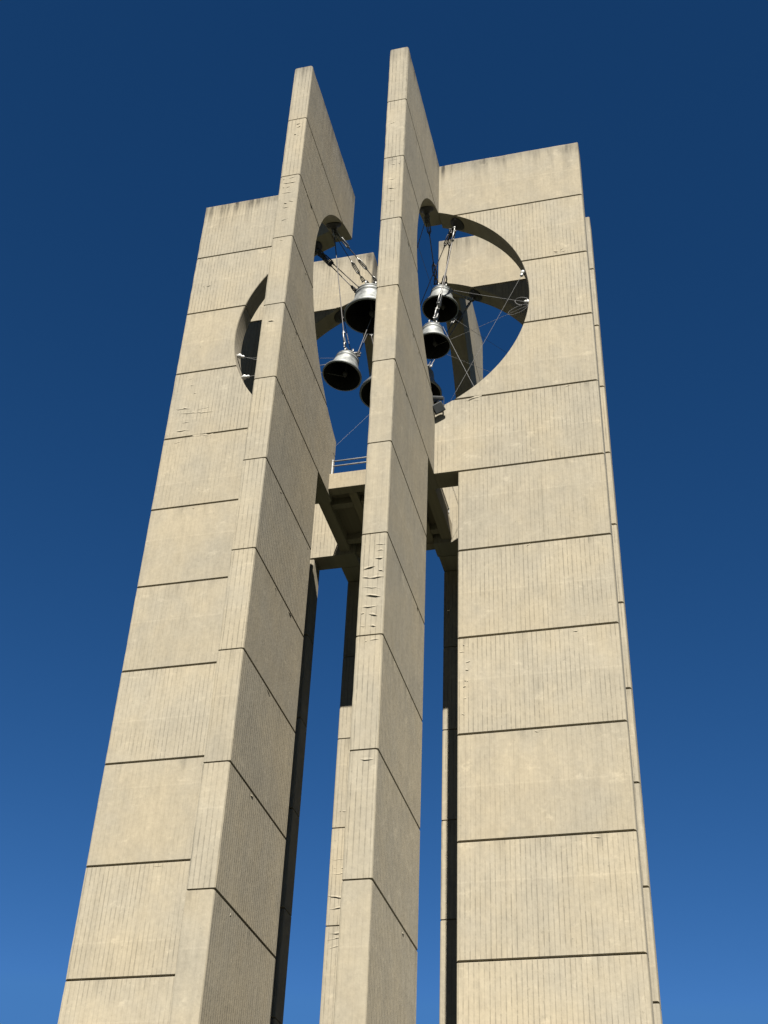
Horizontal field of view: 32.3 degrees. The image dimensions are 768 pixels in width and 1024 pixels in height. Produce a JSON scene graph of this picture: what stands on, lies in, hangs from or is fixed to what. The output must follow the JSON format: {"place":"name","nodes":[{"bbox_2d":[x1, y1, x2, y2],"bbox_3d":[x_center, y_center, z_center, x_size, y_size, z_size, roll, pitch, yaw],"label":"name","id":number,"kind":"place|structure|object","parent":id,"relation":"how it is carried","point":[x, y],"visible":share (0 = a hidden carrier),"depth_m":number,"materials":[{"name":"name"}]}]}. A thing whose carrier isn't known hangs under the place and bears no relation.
{"place":"outdoors","nodes":[
{"label":"outdoors","id":0,"kind":"place"},
{"bbox_2d":[0,0,767,1023],"label":"sky","id":1,"kind":"structure","parent":0,"point":[122,122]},
{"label":"pavement","id":2,"kind":"structure","parent":0,"visible":0},
{"bbox_2d":[58,47,662,1023],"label":"bell tower","id":3,"kind":"structure","parent":2,"relation":"on","point":[494,489],"depth_m":31.63,"materials":[{"name":"concrete"}]},
{"bbox_2d":[241,364,324,379],"bbox_3d":[-2.900,-4.197,39.655,2.775,0.458,0.160,-2,-38,5],"label":"stay wire","id":4,"kind":"object","parent":3,"relation":"attached to","point":[244,377],"visible":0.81,"depth_m":39.64,"materials":[{"name":"grey metal"}]},
{"bbox_2d":[237,354,343,376],"bbox_3d":[-2.833,-4.427,39.757,3.374,1.123,0.160,-3,-38,7],"label":"stay wire","id":5,"kind":"object","parent":3,"relation":"attached to","point":[239,356],"visible":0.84,"depth_m":40.17,"materials":[{"name":"grey metal"}]},
{"bbox_2d":[317,251,356,292],"bbox_3d":[-1.495,-7.657,42.232,1.340,1.284,0.182,13,-39,-13],"label":"suspension cable","id":6,"kind":"object","parent":3,"relation":"hanging from","point":[353,288],"visible":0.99,"depth_m":42.29,"materials":[{"name":"metal"}]},
{"bbox_2d":[333,229,345,347],"bbox_3d":[-1.374,-6.892,40.810,0.105,4.342,1.203,-20,-43,27],"label":"suspension cable","id":7,"kind":"object","parent":3,"relation":"hanging from","point":[344,341],"visible":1,"depth_m":40.60,"materials":[{"name":"metal"}]},
{"bbox_2d":[322,348,361,390],"bbox_3d":[-1.230,-4.418,39.572,1.192,1.206,1.194,-7,-39,12],"label":"bell","id":8,"kind":"object","parent":7,"relation":"hanging from","point":[345,362],"visible":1,"depth_m":39.60,"materials":[{"name":"metal"}]},
{"bbox_2d":[319,249,359,286],"bbox_3d":[-1.361,-7.703,42.401,1.673,1.077,0.194,18,-40,-19],"label":"suspension cable","id":9,"kind":"object","parent":3,"relation":"hanging from","point":[327,258],"visible":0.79,"depth_m":42.38,"materials":[{"name":"metal"}]},
{"bbox_2d":[332,233,365,282],"bbox_3d":[-1.111,-8.062,41.922,0.152,1.067,1.458,-29,-47,34],"label":"suspension cable","id":10,"kind":"object","parent":3,"relation":"hanging from","point":[352,263],"visible":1,"depth_m":41.93,"materials":[{"name":"metal"}]},
{"bbox_2d":[336,230,376,280],"bbox_3d":[-0.883,-8.083,41.881,1.737,1.067,0.152,28,-44,-29],"label":"suspension cable","id":11,"kind":"object","parent":3,"relation":"hanging from","point":[360,261],"visible":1,"depth_m":41.86,"materials":[{"name":"metal"}]},
{"bbox_2d":[344,280,376,333],"bbox_3d":[-0.453,-6.660,41.775,1.560,1.430,1.560,-7,-39,12],"label":"bell","id":12,"kind":"object","parent":11,"relation":"hanging from","point":[359,311],"visible":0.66,"depth_m":41.78,"materials":[{"name":"metal"}]},
{"bbox_2d":[357,334,367,356],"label":"suspension cable","id":13,"kind":"object","parent":3,"relation":"hanging from","point":[359,353],"visible":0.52,"depth_m":40.59,"materials":[{"name":"metal"}]},
{"bbox_2d":[424,216,437,284],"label":"suspension cable","id":14,"kind":"object","parent":3,"relation":"hanging from","point":[433,264],"visible":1,"depth_m":41.47,"materials":[{"name":"metal"}]},
{"bbox_2d":[422,283,458,322],"bbox_3d":[1.775,-6.726,41.576,1.149,1.084,1.149,-7,-39,12],"label":"bell","id":15,"kind":"object","parent":14,"relation":"hanging from","point":[449,310],"visible":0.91,"depth_m":41.55,"materials":[{"name":"metal"}]},
{"bbox_2d":[420,230,452,305],"bbox_3d":[1.273,-6.839,41.743,0.152,3.044,3.208,21,-41,-22],"label":"suspension cable","id":16,"kind":"object","parent":3,"relation":"hanging from","point":[445,244],"visible":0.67,"depth_m":41.62,"materials":[{"name":"metal"}]},
{"bbox_2d":[359,368,371,407],"bbox_3d":[0.088,-4.238,41.571,1.660,1.522,1.660,-7,-39,12],"label":"bell","id":17,"kind":"object","parent":16,"relation":"hanging from","point":[364,391],"visible":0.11,"depth_m":41.34,"materials":[{"name":"metal"}]},
{"bbox_2d":[433,396,443,403],"bbox_3d":[1.483,-3.116,36.531,0.354,0.280,0.273,2,-38,0],"label":"floodlight","id":18,"kind":"object","parent":3,"relation":"attached to","point":[439,398],"visible":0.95,"depth_m":36.41,"materials":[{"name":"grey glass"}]},
{"bbox_2d":[433,401,445,414],"bbox_3d":[1.486,-2.844,36.320,0.412,0.386,0.280,-7,-39,12],"label":"floodlight","id":19,"kind":"object","parent":3,"relation":"attached to","point":[438,407],"visible":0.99,"depth_m":36.24,"materials":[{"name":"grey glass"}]},
{"bbox_2d":[428,317,456,364],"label":"suspension cable","id":20,"kind":"object","parent":3,"relation":"hanging from","point":[452,321],"visible":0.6,"depth_m":44.02,"materials":[{"name":"metal"}]},
{"bbox_2d":[436,247,451,322],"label":"suspension cable","id":21,"kind":"object","parent":3,"relation":"hanging from","point":[439,306],"visible":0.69,"depth_m":40.38,"materials":[{"name":"metal"}]},
{"bbox_2d":[433,226,455,321],"bbox_3d":[1.869,-7.305,40.532,0.798,3.764,0.188,-19,-43,26],"label":"suspension cable","id":22,"kind":"object","parent":3,"relation":"hanging from","point":[440,293],"visible":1,"depth_m":40.25,"materials":[{"name":"metal"}]},
{"bbox_2d":[422,320,450,358],"bbox_3d":[1.454,-5.279,39.408,1.079,1.019,1.079,-7,-39,12],"label":"bell","id":23,"kind":"object","parent":22,"relation":"hanging from","point":[434,335],"visible":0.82,"depth_m":39.45,"materials":[{"name":"metal"}]},
{"bbox_2d":[441,228,452,283],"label":"suspension cable","id":24,"kind":"object","parent":3,"relation":"hanging from","point":[450,236],"visible":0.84,"depth_m":41.56,"materials":[{"name":"metal"}]},
{"bbox_2d":[430,300,471,367],"bbox_3d":[2.135,-5.690,42.047,1.930,4.432,0.182,32,-47,-33],"label":"suspension cable","id":25,"kind":"object","parent":3,"relation":"hanging from","point":[466,308],"visible":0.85,"depth_m":42.99,"materials":[{"name":"metal"}]},
{"bbox_2d":[427,365,441,403],"bbox_3d":[1.111,-3.977,39.851,1.280,1.174,1.280,-7,-39,12],"label":"bell","id":26,"kind":"object","parent":25,"relation":"hanging from","point":[436,390],"visible":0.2,"depth_m":39.64,"materials":[{"name":"metal"}]},
{"bbox_2d":[443,327,473,385],"bbox_3d":[2.169,-4.460,38.271,1.185,3.243,0.014,-23,-45,30],"label":"stay wire","id":27,"kind":"object","parent":3,"relation":"attached to","point":[458,357],"visible":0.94,"depth_m":38.28,"materials":[{"name":"grey metal"}]},
{"bbox_2d":[450,288,474,300],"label":"suspension cable","id":28,"kind":"object","parent":3,"relation":"hanging from","point":[468,298],"visible":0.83,"depth_m":43.35,"materials":[{"name":"metal"}]},
{"bbox_2d":[436,304,527,345],"bbox_3d":[2.864,-5.494,38.827,2.952,0.671,0.013,-14,-41,20],"label":"stay wire","id":29,"kind":"object","parent":3,"relation":"attached to","point":[498,318],"visible":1,"depth_m":38.64,"materials":[{"name":"grey metal"}]},
{"bbox_2d":[451,270,525,399],"bbox_3d":[2.988,-5.072,38.027,2.326,5.024,0.160,-7,-39,12],"label":"stay wire","id":30,"kind":"object","parent":3,"relation":"attached to","point":[522,272],"visible":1,"depth_m":38.67,"materials":[{"name":"grey metal"}]},
{"bbox_2d":[454,290,528,304],"bbox_3d":[3.238,-6.528,40.163,2.937,2.541,0.160,-28,-47,33],"label":"stay wire","id":31,"kind":"object","parent":3,"relation":"attached to","point":[526,301],"visible":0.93,"depth_m":39.03,"materials":[{"name":"grey metal"}]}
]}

